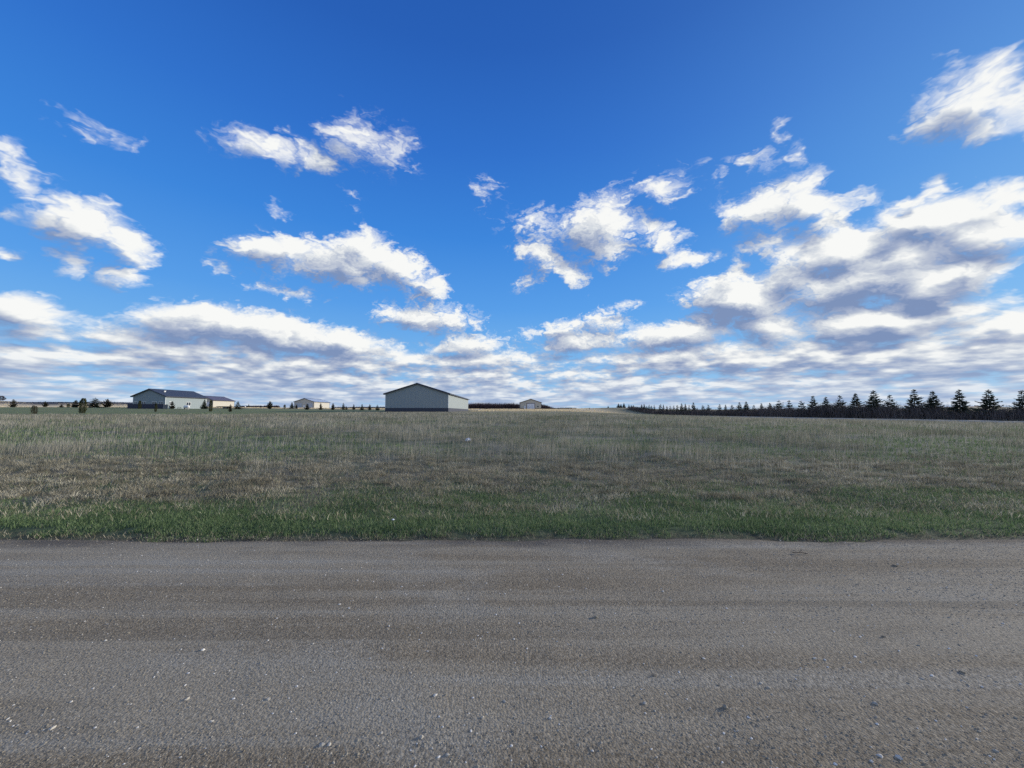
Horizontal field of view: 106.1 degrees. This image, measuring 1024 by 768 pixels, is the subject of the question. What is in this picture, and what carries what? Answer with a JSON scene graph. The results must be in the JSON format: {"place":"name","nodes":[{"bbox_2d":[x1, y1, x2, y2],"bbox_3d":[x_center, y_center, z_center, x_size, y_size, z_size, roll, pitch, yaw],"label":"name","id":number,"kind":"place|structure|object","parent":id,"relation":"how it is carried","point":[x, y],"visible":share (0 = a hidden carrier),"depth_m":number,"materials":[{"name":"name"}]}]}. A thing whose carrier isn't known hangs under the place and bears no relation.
{"place":"outdoors","nodes":[
{"label":"outdoors","id":0,"kind":"place"},
{"bbox_2d":[0,536,1023,767],"bbox_3d":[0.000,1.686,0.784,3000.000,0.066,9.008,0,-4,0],"label":"road","id":1,"kind":"structure","parent":0,"point":[315,572],"depth_m":2.57,"materials":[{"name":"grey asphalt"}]},
{"bbox_2d":[0,401,1023,542],"bbox_3d":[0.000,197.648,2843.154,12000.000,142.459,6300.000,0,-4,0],"label":"ground","id":2,"kind":"structure","parent":0,"point":[54,408],"depth_m":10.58,"materials":[{"name":"green plant"}]},
{"bbox_2d":[8,400,17,406],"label":"young pine","id":3,"kind":"object","parent":2,"relation":"on","point":[13,404],"visible":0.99,"depth_m":149.69,"materials":[{"name":"green plant"}]},
{"bbox_2d":[31,405,37,413],"bbox_3d":[-79.213,4.295,63.858,0.633,1.569,1.050,1,-4,-14],"label":"juniper","id":4,"kind":"object","parent":2,"relation":"on","point":[33,409],"visible":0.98,"depth_m":63.81,"materials":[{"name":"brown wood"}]},
{"bbox_2d":[70,400,78,407],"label":"young pine","id":5,"kind":"object","parent":2,"relation":"on","point":[75,405],"visible":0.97,"depth_m":127.61,"materials":[{"name":"green plant"}]},
{"bbox_2d":[78,398,87,413],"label":"columnar cedar","id":6,"kind":"object","parent":2,"relation":"on","point":[81,402],"visible":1,"depth_m":67.78,"materials":[{"name":"green plant"}]},
{"bbox_2d":[87,398,105,407],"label":"young spruce","id":7,"kind":"object","parent":2,"relation":"on","point":[92,405],"visible":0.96,"depth_m":139.52,"materials":[{"name":"green plant"}]},
{"bbox_2d":[76,401,132,402],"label":"ridge wood","id":8,"kind":"object","parent":2,"relation":"on","point":[111,402],"visible":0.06,"depth_m":901.06,"materials":[{"name":"plant"}]},
{"bbox_2d":[101,399,113,406],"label":"young pine","id":9,"kind":"object","parent":2,"relation":"on","point":[108,403],"visible":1,"depth_m":139.51,"materials":[{"name":"green plant"}]},
{"bbox_2d":[127,404,163,408],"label":"privacy fence","id":10,"kind":"object","parent":2,"relation":"on","point":[144,406],"visible":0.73,"depth_m":121.79,"materials":[{"name":"grey wood"}]},
{"bbox_2d":[130,389,208,408],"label":"farmhouse","id":11,"kind":"object","parent":2,"relation":"on","point":[191,399],"visible":0.74,"depth_m":133.42,"materials":[{"name":"metal"}]},
{"bbox_2d":[200,400,208,408],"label":"young spruce","id":12,"kind":"object","parent":2,"relation":"on","point":[203,406],"visible":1,"depth_m":134.62,"materials":[{"name":"green plant"}]},
{"bbox_2d":[208,400,212,411],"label":"columnar cedar","id":13,"kind":"object","parent":2,"relation":"on","point":[210,407],"visible":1,"depth_m":84.80,"materials":[{"name":"green plant"}]},
{"bbox_2d":[206,396,235,406],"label":"cream shed","id":14,"kind":"structure","parent":2,"relation":"on","point":[220,401],"depth_m":206.40,"materials":[{"name":"metal"}]},
{"bbox_2d":[231,401,243,408],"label":"young spruce","id":15,"kind":"object","parent":2,"relation":"on","point":[239,406],"visible":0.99,"depth_m":137.64,"materials":[{"name":"green plant"}]},
{"bbox_2d":[242,405,279,407],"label":"tree belt","id":16,"kind":"object","parent":2,"relation":"on","point":[262,406],"visible":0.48,"depth_m":620.63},
{"bbox_2d":[266,401,272,408],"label":"young pine","id":17,"kind":"object","parent":2,"relation":"on","point":[269,406],"visible":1,"depth_m":139.61,"materials":[{"name":"green plant"}]},
{"bbox_2d":[294,398,330,407],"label":"machine shed","id":18,"kind":"structure","parent":2,"relation":"on","point":[309,402],"depth_m":234.93,"materials":[{"name":"beige metal"}]},
{"bbox_2d":[0,401,628,413],"bbox_3d":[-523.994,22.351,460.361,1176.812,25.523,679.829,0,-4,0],"label":"stubble","id":19,"kind":"object","parent":2,"relation":"on","point":[7,403],"visible":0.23,"depth_m":182.70,"materials":[{"name":"beige plant"}]},
{"bbox_2d":[335,406,384,407],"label":"tree belt","id":20,"kind":"object","parent":2,"relation":"on","point":[359,407],"visible":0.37,"depth_m":520.91,"materials":[{"name":"plant"}]},
{"bbox_2d":[383,383,469,411],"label":"storage shed","id":21,"kind":"structure","parent":2,"relation":"on","point":[417,397],"depth_m":99.99,"materials":[{"name":"grey metal"}]},
{"bbox_2d":[468,402,553,408],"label":"wood","id":22,"kind":"object","parent":2,"relation":"on","point":[482,405],"visible":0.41,"depth_m":470.65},
{"bbox_2d":[0,411,1023,520],"bbox_3d":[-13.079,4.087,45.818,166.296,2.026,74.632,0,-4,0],"label":"tall grass","id":23,"kind":"structure","parent":2,"relation":"on","point":[457,415],"depth_m":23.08,"materials":[{"name":"plant"}]},
{"bbox_2d":[0,525,1023,548],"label":"grass","id":24,"kind":"structure","parent":2,"relation":"on","point":[377,536],"depth_m":5.01,"materials":[{"name":"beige plant"}]},
{"bbox_2d":[520,399,541,408],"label":"tan shed","id":25,"kind":"structure","parent":2,"relation":"on","point":[530,404],"depth_m":239.66,"materials":[{"name":"metal"}]},
{"bbox_2d":[527,403,534,408],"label":"overhead door","id":26,"kind":"structure","parent":25,"relation":"in","point":[529,405],"depth_m":239.57,"materials":[{"name":"white metal"}]},
{"bbox_2d":[738,402,750,413],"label":"spruce","id":27,"kind":"object","parent":2,"relation":"on","point":[746,406],"visible":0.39,"depth_m":141.15,"materials":[{"name":"green plant"}]},
{"bbox_2d":[771,401,783,413],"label":"spruce","id":28,"kind":"object","parent":2,"relation":"on","point":[779,407],"visible":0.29,"depth_m":123.70,"materials":[{"name":"green plant"}]},
{"bbox_2d":[784,401,793,416],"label":"spruce","id":29,"kind":"object","parent":2,"relation":"on","point":[789,406],"visible":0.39,"depth_m":119.05,"materials":[{"name":"green plant"}]},
{"bbox_2d":[793,401,805,416],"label":"spruce","id":30,"kind":"object","parent":2,"relation":"on","point":[801,405],"visible":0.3,"depth_m":114.27,"materials":[{"name":"green plant"}]},
{"bbox_2d":[804,396,818,415],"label":"spruce","id":31,"kind":"object","parent":2,"relation":"on","point":[813,403],"visible":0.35,"depth_m":109.85,"materials":[{"name":"green plant"}]},
{"bbox_2d":[818,397,830,409],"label":"spruce","id":32,"kind":"object","parent":2,"relation":"on","point":[827,402],"visible":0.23,"depth_m":105.31,"materials":[{"name":"green plant"}]},
{"bbox_2d":[627,409,1023,420],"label":"weeds","id":33,"kind":"object","parent":2,"relation":"on","point":[829,417],"visible":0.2,"depth_m":93.33,"materials":[{"name":"green plant"}]},
{"bbox_2d":[628,401,1023,420],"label":"brush","id":34,"kind":"object","parent":2,"relation":"on","point":[936,414],"visible":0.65,"depth_m":92.58,"materials":[{"name":"plant"}]},
{"bbox_2d":[825,395,847,416],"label":"spruce","id":35,"kind":"object","parent":2,"relation":"on","point":[841,403],"visible":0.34,"depth_m":100.70,"materials":[{"name":"green plant"}]},
{"bbox_2d":[841,393,864,417],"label":"spruce","id":36,"kind":"object","parent":2,"relation":"on","point":[854,401],"visible":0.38,"depth_m":96.12,"materials":[{"name":"green plant"}]},
{"bbox_2d":[854,390,884,418],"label":"spruce","id":37,"kind":"object","parent":2,"relation":"on","point":[873,399],"visible":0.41,"depth_m":91.13,"materials":[{"name":"green plant"}]},
{"bbox_2d":[878,394,899,416],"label":"spruce","id":38,"kind":"object","parent":2,"relation":"on","point":[891,400],"visible":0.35,"depth_m":87.37,"materials":[{"name":"green plant"}]},
{"bbox_2d":[897,390,926,418],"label":"spruce","id":39,"kind":"object","parent":2,"relation":"on","point":[916,398],"visible":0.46,"depth_m":82.06,"materials":[{"name":"green plant"}]},
{"bbox_2d":[919,392,944,416],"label":"spruce","id":40,"kind":"object","parent":2,"relation":"on","point":[934,403],"visible":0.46,"depth_m":78.32,"materials":[{"name":"green plant"}]},
{"bbox_2d":[938,390,971,419],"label":"spruce","id":41,"kind":"object","parent":2,"relation":"on","point":[962,406],"visible":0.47,"depth_m":73.83,"materials":[{"name":"green plant"}]},
{"bbox_2d":[966,390,1008,419],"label":"spruce","id":42,"kind":"object","parent":2,"relation":"on","point":[987,402],"visible":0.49,"depth_m":69.27,"materials":[{"name":"green plant"}]},
{"bbox_2d":[998,390,1023,417],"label":"spruce","id":43,"kind":"object","parent":2,"relation":"on","point":[1020,402],"visible":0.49,"depth_m":64.91,"materials":[{"name":"green plant"}]},
{"bbox_2d":[0,477,1023,542],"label":"grass","id":44,"kind":"structure","parent":0,"point":[755,521],"depth_m":5.99,"materials":[{"name":"green plant"}]},
{"bbox_2d":[0,0,1023,409],"label":"sky","id":45,"kind":"structure","parent":0,"point":[553,203],"materials":[{"name":"blue"}]},
{"bbox_2d":[648,414,1023,422],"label":"side road","id":46,"kind":"structure","parent":0,"point":[881,419],"depth_m":74.98,"materials":[{"name":"grey asphalt"}]}
]}

